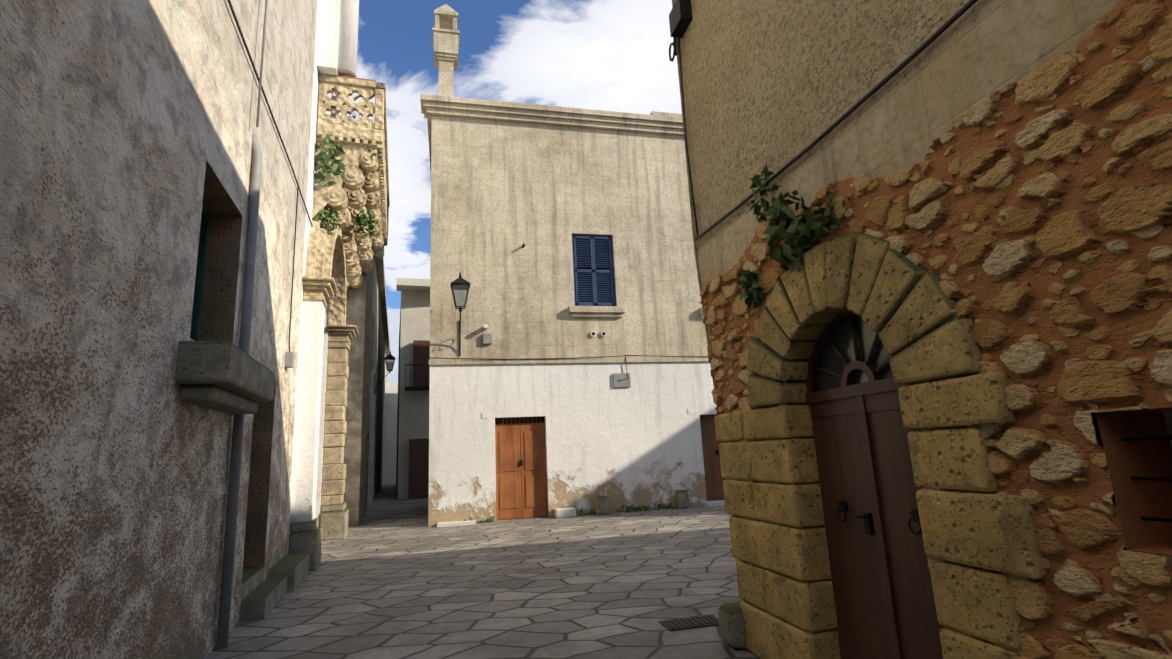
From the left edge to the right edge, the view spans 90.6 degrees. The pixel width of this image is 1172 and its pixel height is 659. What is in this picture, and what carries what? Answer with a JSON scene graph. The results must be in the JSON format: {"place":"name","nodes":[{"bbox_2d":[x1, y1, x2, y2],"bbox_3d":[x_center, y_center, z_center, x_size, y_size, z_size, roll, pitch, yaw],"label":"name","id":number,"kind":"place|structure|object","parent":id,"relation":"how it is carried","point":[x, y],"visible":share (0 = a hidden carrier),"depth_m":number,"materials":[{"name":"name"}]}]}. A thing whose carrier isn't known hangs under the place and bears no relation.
{"place":"outdoors","nodes":[
{"label":"outdoors","id":0,"kind":"place"},
{"bbox_2d":[396,278,429,498],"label":"cream building","id":1,"kind":"structure","parent":0,"point":[413,415],"depth_m":23.81,"materials":[{"name":"beige paint"}]},
{"bbox_2d":[405,364,428,390],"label":"balcony","id":2,"kind":"structure","parent":1,"relation":"attached to","point":[415,388],"depth_m":23.18,"materials":[{"name":"black metal"}]},
{"bbox_2d":[408,340,429,498],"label":"doors","id":3,"kind":"structure","parent":1,"relation":"in","point":[418,485],"depth_m":23.04,"materials":[{"name":"brown wood"}]},
{"bbox_2d":[432,4,459,96],"bbox_3d":[-3.939,-7.643,16.324,0.740,3.550,0.740,0,-12,-13],"label":"chimney","id":4,"kind":"object","parent":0,"point":[446,36],"visible":0.96,"depth_m":16.08,"materials":[{"name":"beige stone"}]},
{"bbox_2d":[204,484,761,658],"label":"stone pavement","id":5,"kind":"structure","parent":0,"point":[391,576],"depth_m":6.63,"materials":[{"name":"grey stone"}]},
{"bbox_2d":[0,0,317,658],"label":"building wall","id":6,"kind":"structure","parent":5,"relation":"on","point":[128,128],"depth_m":3.45,"materials":[{"name":"paint"}]},
{"bbox_2d":[190,203,210,340],"bbox_3d":[-3.452,-0.532,4.927,0.050,1.450,1.150,1,-12,-18],"label":"window shutter","id":7,"kind":"object","parent":6,"relation":"attached to","point":[200,277],"visible":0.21,"depth_m":5.42,"materials":[{"name":"green"}]},
{"bbox_2d":[175,341,274,414],"bbox_3d":[-2.998,0.454,4.880,0.380,0.420,1.640,1,-12,-18],"label":"window sill","id":8,"kind":"structure","parent":6,"relation":"attached to","point":[228,377],"depth_m":4.23,"materials":[{"name":"stone"}]},
{"bbox_2d":[216,0,267,648],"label":"drain pipe","id":9,"kind":"object","parent":6,"relation":"attached to","point":[233,493],"visible":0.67,"depth_m":5.45,"materials":[{"name":"grey metal"}]},
{"bbox_2d":[227,0,312,351],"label":"wall cables","id":10,"kind":"object","parent":6,"relation":"attached to","point":[246,48],"depth_m":7.62,"materials":[{"name":"grey"}]},
{"bbox_2d":[284,352,293,367],"bbox_3d":[-4.095,0.420,7.998,0.090,0.200,0.150,1,-12,-18],"label":"wall box","id":11,"kind":"object","parent":6,"relation":"attached to","point":[289,359],"visible":1,"depth_m":7.93,"materials":[{"name":"grey plastic"}]},
{"bbox_2d":[239,552,308,621],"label":"door steps","id":12,"kind":"structure","parent":5,"relation":"on","point":[260,598],"depth_m":6.63,"materials":[{"name":"stone"}]},
{"bbox_2d":[288,518,321,570],"bbox_3d":[-4.241,3.247,8.769,0.380,0.700,0.610,1,-12,-18],"label":"portal pillar base","id":13,"kind":"object","parent":5,"relation":"on","point":[305,536],"depth_m":8.53,"materials":[{"name":"grey stone"}]},
{"bbox_2d":[290,300,324,533],"bbox_3d":[-4.369,1.583,9.100,0.280,4.100,0.450,1,-12,-18],"label":"portal pillar shaft","id":14,"kind":"object","parent":13,"relation":"on","point":[304,489],"depth_m":8.98,"materials":[{"name":"white paint"}]},
{"bbox_2d":[302,276,337,307],"bbox_3d":[-4.388,-0.591,9.581,0.460,0.350,0.810,1,-12,-18],"label":"pilaster capital","id":15,"kind":"object","parent":14,"relation":"on","point":[319,288],"depth_m":9.31,"materials":[{"name":"beige stone"}]},
{"bbox_2d":[287,0,348,553],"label":"portal wall","id":16,"kind":"structure","parent":5,"relation":"on","point":[313,136],"depth_m":10.18,"materials":[{"name":"white paint"}]},
{"bbox_2d":[305,215,345,324],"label":"stone arch","id":17,"kind":"structure","parent":16,"relation":"attached to","point":[325,257],"depth_m":10.30,"materials":[{"name":"beige stone"}]},
{"bbox_2d":[315,207,339,235],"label":"balcony plant","id":18,"kind":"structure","parent":16,"relation":"attached to","point":[327,214],"depth_m":10.23,"materials":[{"name":"green plant"}]},
{"bbox_2d":[314,134,344,185],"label":"balcony plant","id":19,"kind":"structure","parent":16,"relation":"attached to","point":[335,171],"depth_m":10.23,"materials":[{"name":"green plant"}]},
{"bbox_2d":[330,90,339,117],"bbox_3d":[-5.626,-4.452,12.920,0.041,2.600,1.300,1,-12,-18],"label":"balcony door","id":20,"kind":"structure","parent":16,"relation":"in","point":[333,99],"depth_m":12.82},
{"bbox_2d":[317,0,358,76],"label":"palazzo pilaster","id":21,"kind":"object","parent":16,"relation":"attached to","point":[337,39],"visible":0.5,"depth_m":10.59,"materials":[{"name":"white paint"}]},
{"bbox_2d":[312,142,377,218],"bbox_3d":[-4.325,-2.608,10.467,1.049,1.450,0.360,1,-12,-18],"label":"balcony corbel","id":22,"kind":"object","parent":16,"relation":"attached to","point":[351,177],"visible":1,"depth_m":10.37,"materials":[{"name":"stone"}]},
{"bbox_2d":[367,148,381,162],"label":"balcony plant","id":23,"kind":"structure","parent":22,"relation":"attached to","point":[374,154],"depth_m":10.63,"materials":[{"name":"green plant"}]},
{"bbox_2d":[316,123,387,245],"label":"balcony slab","id":24,"kind":"structure","parent":16,"relation":"attached to","point":[352,133],"depth_m":10.52,"materials":[{"name":"beige stone"}]},
{"bbox_2d":[318,82,387,211],"bbox_3d":[-5.118,-3.528,13.119,1.080,0.825,5.410,1,-12,-18],"label":"balcony balustrade","id":25,"kind":"object","parent":24,"relation":"on","point":[327,102],"visible":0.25,"depth_m":10.60,"materials":[{"name":"beige stone"}]},
{"bbox_2d":[321,135,386,245],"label":"balcony dentils","id":26,"kind":"object","parent":24,"relation":"attached to","point":[340,140],"visible":0.6,"depth_m":11.41,"materials":[{"name":"beige stone"}]},
{"bbox_2d":[318,74,389,232],"bbox_3d":[-5.107,-3.588,13.137,1.150,0.950,5.510,1,-12,-18],"label":"balcony rail","id":27,"kind":"object","parent":16,"relation":"attached to","point":[380,118],"visible":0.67,"depth_m":10.74,"materials":[{"name":"beige stone"}]},
{"bbox_2d":[326,74,375,81],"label":"balcony tiles","id":28,"kind":"object","parent":27,"relation":"on","point":[344,76],"visible":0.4,"depth_m":10.69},
{"bbox_2d":[329,168,379,227],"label":"carved corbels","id":29,"kind":"object","parent":16,"relation":"attached to","point":[356,199],"visible":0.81,"depth_m":11.21,"materials":[{"name":"stone"}]},
{"bbox_2d":[341,188,380,242],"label":"carved corbels","id":30,"kind":"object","parent":16,"relation":"attached to","point":[373,200],"visible":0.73,"depth_m":12.00,"materials":[{"name":"stone"}]},
{"bbox_2d":[355,208,376,235],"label":"balcony plant","id":31,"kind":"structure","parent":30,"relation":"attached to","point":[363,220],"depth_m":11.70,"materials":[{"name":"green plant"}]},
{"bbox_2d":[344,204,381,255],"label":"carved corbels","id":32,"kind":"object","parent":16,"relation":"attached to","point":[350,248],"visible":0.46,"depth_m":12.72,"materials":[{"name":"stone"}]},
{"bbox_2d":[345,219,382,267],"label":"carved corbels","id":33,"kind":"object","parent":16,"relation":"attached to","point":[363,245],"visible":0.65,"depth_m":13.50,"materials":[{"name":"stone"}]},
{"bbox_2d":[346,233,383,277],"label":"carved corbels","id":34,"kind":"object","parent":16,"relation":"attached to","point":[367,256],"visible":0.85,"depth_m":14.28,"materials":[{"name":"stone"}]},
{"bbox_2d":[346,244,383,289],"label":"carved corbels","id":35,"kind":"object","parent":16,"relation":"attached to","point":[368,267],"visible":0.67,"depth_m":15.04,"materials":[{"name":"stone"}]},
{"bbox_2d":[319,502,348,540],"bbox_3d":[-5.261,3.993,12.113,0.500,0.700,0.660,1,-12,-18],"label":"pilaster base","id":36,"kind":"object","parent":5,"relation":"on","point":[333,525],"visible":0.9,"depth_m":11.82,"materials":[{"name":"beige stone"}]},
{"bbox_2d":[320,342,349,512],"bbox_3d":[-5.376,2.328,12.448,0.427,4.096,0.533,1,-12,-18],"label":"stone pilaster","id":37,"kind":"object","parent":36,"relation":"on","point":[334,474],"visible":0.85,"depth_m":12.28,"materials":[{"name":"beige stone"}]},
{"bbox_2d":[328,325,358,345],"bbox_3d":[-5.408,0.155,12.926,0.580,0.350,0.860,1,-12,-18],"label":"pilaster capital","id":38,"kind":"object","parent":37,"relation":"on","point":[341,333],"visible":0.94,"depth_m":12.63,"materials":[{"name":"beige stone"}]},
{"bbox_2d":[343,258,389,525],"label":"dark building","id":39,"kind":"structure","parent":5,"relation":"on","point":[367,316],"depth_m":16.36,"materials":[{"name":"paint"}]},
{"bbox_2d":[374,351,395,394],"bbox_3d":[-7.478,1.603,21.550,0.728,1.630,0.390,1,-12,-18],"label":"wall lantern","id":40,"kind":"object","parent":39,"relation":"attached to","point":[389,356],"depth_m":21.54,"materials":[{"name":"black metal"}]},
{"bbox_2d":[383,383,397,484],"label":"white wall","id":41,"kind":"structure","parent":5,"relation":"on","point":[390,435],"depth_m":37.52,"materials":[{"name":"white paint"}]},
{"bbox_2d":[387,309,399,382],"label":"blue building","id":42,"kind":"structure","parent":5,"relation":"on","point":[393,324],"depth_m":48.51,"materials":[{"name":"paint"}]},
{"bbox_2d":[459,516,497,522],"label":"weeds","id":43,"kind":"object","parent":5,"relation":"on","point":[490,518],"visible":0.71,"depth_m":13.49,"materials":[{"name":"green plant"}]},
{"bbox_2d":[554,507,575,517],"bbox_3d":[-0.504,4.385,13.864,0.480,0.200,0.360,0,-12,-13],"label":"step block","id":44,"kind":"object","parent":5,"relation":"on","point":[568,512],"visible":0.98,"depth_m":13.70,"materials":[{"name":"white stone"}]},
{"bbox_2d":[437,500,724,526],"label":"thresholds","id":45,"kind":"object","parent":5,"relation":"on","point":[706,504],"visible":0.64,"depth_m":13.27,"materials":[{"name":"white stone"}]},
{"bbox_2d":[576,508,595,515],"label":"weeds","id":46,"kind":"object","parent":5,"relation":"on","point":[588,512],"visible":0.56,"depth_m":14.05,"materials":[{"name":"green plant"}]},
{"bbox_2d":[595,496,608,514],"bbox_3d":[0.399,4.284,14.132,0.300,0.420,0.300,0,-12,-13],"label":"stone bollard","id":47,"kind":"object","parent":5,"relation":"on","point":[602,504],"visible":1,"depth_m":14.00,"materials":[{"name":"stone"}]},
{"bbox_2d":[615,504,653,512],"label":"weeds","id":48,"kind":"object","parent":5,"relation":"on","point":[639,508],"visible":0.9,"depth_m":14.33,"materials":[{"name":"green plant"}]},
{"bbox_2d":[644,503,672,509],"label":"weeds","id":49,"kind":"object","parent":5,"relation":"on","point":[665,506],"visible":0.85,"depth_m":14.51,"materials":[{"name":"green plant"}]},
{"bbox_2d":[675,490,688,508],"bbox_3d":[2.432,4.277,14.616,0.280,0.440,0.300,0,-12,-13],"label":"stone bollard","id":50,"kind":"object","parent":5,"relation":"on","point":[682,499],"visible":1,"depth_m":14.49,"materials":[{"name":"stone"}]},
{"bbox_2d":[659,615,718,631],"bbox_3d":[0.935,2.583,5.111,0.520,0.020,0.280,0,-12,-13],"label":"drain grate","id":51,"kind":"object","parent":5,"relation":"on","point":[690,623],"visible":0.96,"depth_m":5.07,"materials":[{"name":"grey metal"}]},
{"bbox_2d":[718,601,745,648],"bbox_3d":[1.246,2.305,4.536,0.380,0.300,0.270,0,-12,-13],"label":"corner stone","id":52,"kind":"object","parent":5,"relation":"on","point":[731,625],"visible":0.52,"depth_m":4.42,"materials":[{"name":"grey stone"}]},
{"bbox_2d":[714,372,1047,658],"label":"door jambs","id":53,"kind":"structure","parent":5,"relation":"on","point":[991,536],"depth_m":2.79,"materials":[{"name":"beige stone"}]},
{"bbox_2d":[747,233,982,407],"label":"door voussoirs","id":54,"kind":"object","parent":53,"relation":"on","point":[871,280],"depth_m":3.19,"materials":[{"name":"beige stone"}]},
{"bbox_2d":[736,268,764,308],"bbox_3d":[1.237,-0.307,4.321,0.164,0.332,0.290,0,-12,-13],"label":"ivy","id":55,"kind":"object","parent":54,"relation":"attached to","point":[756,295],"depth_m":4.28,"materials":[{"name":"green plant"}]},
{"bbox_2d":[762,190,813,271],"bbox_3d":[1.350,-0.646,3.838,0.252,0.594,0.454,4,-13,-29],"label":"ivy","id":56,"kind":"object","parent":54,"relation":"on","point":[778,233],"depth_m":3.81,"materials":[{"name":"green plant"}]},
{"bbox_2d":[796,193,843,241],"bbox_3d":[1.419,-0.653,3.509,0.185,0.262,0.422,0,-12,-13],"label":"ivy","id":57,"kind":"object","parent":54,"relation":"on","point":[805,228],"depth_m":3.48,"materials":[{"name":"green plant"}]},
{"bbox_2d":[818,315,892,390],"bbox_3d":[1.670,0.116,3.542,0.001,0.575,1.050,0,-12,-13],"label":"fanlight glass","id":58,"kind":"object","parent":54,"relation":"attached to","point":[841,339],"depth_m":3.63,"materials":[{"name":"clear glass"}]},
{"bbox_2d":[672,0,1171,555],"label":"building body","id":59,"kind":"structure","parent":5,"relation":"on","point":[1096,428],"depth_m":5.40,"materials":[{"name":"beige paint"}]},
{"bbox_2d":[674,0,1001,251],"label":"wall","id":60,"kind":"structure","parent":59,"relation":"attached to","point":[776,86],"depth_m":4.11,"materials":[{"name":"beige paint"}]},
{"bbox_2d":[669,0,692,61],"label":"junction box","id":61,"kind":"object","parent":60,"relation":"attached to","point":[680,17],"depth_m":5.67,"materials":[{"name":"black metal"}]},
{"bbox_2d":[749,163,780,222],"bbox_3d":[1.270,-0.977,4.168,0.182,0.408,0.300,0,-12,-13],"label":"ivy","id":62,"kind":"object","parent":60,"relation":"attached to","point":[760,184],"depth_m":4.16,"materials":[{"name":"green plant"}]},
{"bbox_2d":[678,0,977,240],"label":"cable","id":63,"kind":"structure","parent":60,"relation":"attached to","point":[927,42],"depth_m":3.48,"materials":[{"name":"grey"}]},
{"bbox_2d":[697,0,1119,287],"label":"plaster wall band","id":64,"kind":"object","parent":60,"relation":"attached to","point":[913,116],"visible":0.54,"depth_m":2.80,"materials":[{"name":"beige paint"}]},
{"bbox_2d":[1096,409,1171,555],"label":"window recess","id":65,"kind":"object","parent":59,"relation":"attached to","point":[1135,500],"depth_m":2.06,"materials":[{"name":"brown wood"}]},
{"bbox_2d":[1122,436,1171,522],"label":"window bars","id":66,"kind":"object","parent":65,"relation":"attached to","point":[1168,520],"depth_m":1.99,"materials":[{"name":"black metal"}]},
{"bbox_2d":[1163,410,1171,446],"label":"window pane","id":67,"kind":"object","parent":65,"relation":"attached to","point":[1167,414],"visible":1,"depth_m":2.12,"materials":[{"name":"black glass"}]},
{"bbox_2d":[699,0,1171,658],"label":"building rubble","id":68,"kind":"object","parent":5,"relation":"on","point":[1029,218],"visible":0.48,"depth_m":2.19,"materials":[{"name":"brown stone"}]},
{"bbox_3d":[1.698,2.120,3.108,0.360,0.035,1.050,0,-12,-13],"label":"door threshold","id":69,"kind":"object","parent":5,"relation":"on","visible":0},
{"bbox_2d":[804,310,944,658],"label":"door leaves","id":70,"kind":"object","parent":69,"relation":"on","point":[885,606],"visible":0.69,"depth_m":3.39,"materials":[{"name":"brown wood"}]},
{"bbox_2d":[836,500,921,534],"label":"door handles","id":71,"kind":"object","parent":70,"relation":"attached to","point":[868,517],"depth_m":3.38,"materials":[{"name":"black metal"}]},
{"bbox_2d":[348,0,681,308],"label":"sky","id":72,"kind":"structure","parent":0,"point":[605,55],"materials":[{"name":"blue"}]},
{"bbox_2d":[483,334,630,386],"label":"junction boxes","id":73,"kind":"object","parent":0,"point":[487,338],"visible":0.96,"depth_m":14.99,"materials":[{"name":"grey plastic"}]},
{"bbox_2d":[430,115,707,359],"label":"upper wall","id":74,"kind":"structure","parent":0,"point":[502,192],"depth_m":15.51,"materials":[{"name":"beige paint"}]},
{"bbox_2d":[450,272,470,355],"bbox_3d":[-3.047,-0.394,14.038,0.468,1.956,0.876,0,-12,-13],"label":"street lamp","id":75,"kind":"object","parent":74,"relation":"attached to","point":[460,280],"depth_m":13.79,"materials":[{"name":"black metal"}]},
{"bbox_2d":[420,94,683,170],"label":"cornice","id":76,"kind":"structure","parent":74,"relation":"attached to","point":[663,123],"depth_m":16.02,"materials":[{"name":"beige stone"}]},
{"bbox_2d":[522,244,605,335],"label":"wall fixtures","id":77,"kind":"object","parent":74,"relation":"in","point":[593,333],"visible":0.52,"depth_m":15.12,"materials":[{"name":"black metal"}]},
{"bbox_2d":[430,355,707,380],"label":"cables","id":78,"kind":"object","parent":74,"relation":"attached to","point":[580,357],"visible":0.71,"depth_m":14.95,"materials":[{"name":"black rubber"}]},
{"bbox_2d":[568,306,624,317],"bbox_3d":[0.283,-0.457,15.273,1.510,0.270,0.260,0,-12,-13],"label":"window sill","id":79,"kind":"structure","parent":74,"relation":"attached to","point":[599,311],"depth_m":15.17,"materials":[{"name":"beige stone"}]},
{"bbox_2d":[590,331,605,336],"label":"insulators","id":80,"kind":"object","parent":74,"relation":"attached to","point":[595,334],"visible":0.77,"depth_m":15.13,"materials":[{"name":"white ceramic"}]},
{"bbox_2d":[428,361,716,525],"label":"lower wall","id":81,"kind":"structure","parent":0,"point":[638,442],"depth_m":14.51,"materials":[{"name":"white paint"}]},
{"bbox_2d":[429,357,708,364],"bbox_3d":[1.700,0.807,15.336,11.320,0.110,0.050,0,-12,-13],"label":"ledge","id":82,"kind":"object","parent":81,"relation":"on","point":[543,361],"visible":0.64,"depth_m":14.79,"materials":[{"name":"beige stone"}]},
{"bbox_2d":[482,408,692,417],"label":"wall plates","id":83,"kind":"object","parent":81,"relation":"attached to","point":[485,414],"visible":1,"depth_m":14.10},
{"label":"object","id":84,"kind":"object","parent":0,"visible":0},
{"bbox_2d":[495,417,547,519],"bbox_3d":[-1.598,3.370,14.214,1.266,2.410,0.065,0,-12,-13],"label":"wooden door","id":85,"kind":"structure","parent":84,"relation":"attached to","point":[526,479],"depth_m":14.17,"materials":[{"name":"orange wood"}]},
{"bbox_2d":[495,417,546,519],"bbox_3d":[-1.606,3.382,14.245,1.250,2.420,0.001,0,-12,-13],"label":"door backing","id":86,"kind":"object","parent":85,"relation":"attached to","point":[522,420],"visible":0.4,"depth_m":14.46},
{"bbox_2d":[572,234,615,305],"bbox_3d":[0.199,-1.570,15.632,1.150,2.060,0.085,0,-12,-13],"label":"window","id":87,"kind":"structure","parent":84,"relation":"attached to","point":[594,271],"depth_m":15.61,"materials":[{"name":"blue wood"}]},
{"bbox_2d":[576,239,611,301],"bbox_3d":[0.189,-1.561,15.674,1.150,2.060,0.001,0,-12,-13],"label":"window backing","id":88,"kind":"object","parent":87,"relation":"attached to","point":[597,268],"depth_m":15.70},
{"bbox_2d":[700,414,725,500],"bbox_3d":[3.491,3.432,15.443,0.972,2.310,0.058,0,-12,-13],"label":"door","id":89,"kind":"structure","parent":84,"relation":"attached to","point":[714,479],"depth_m":15.37,"materials":[{"name":"brown wood"}]}
]}

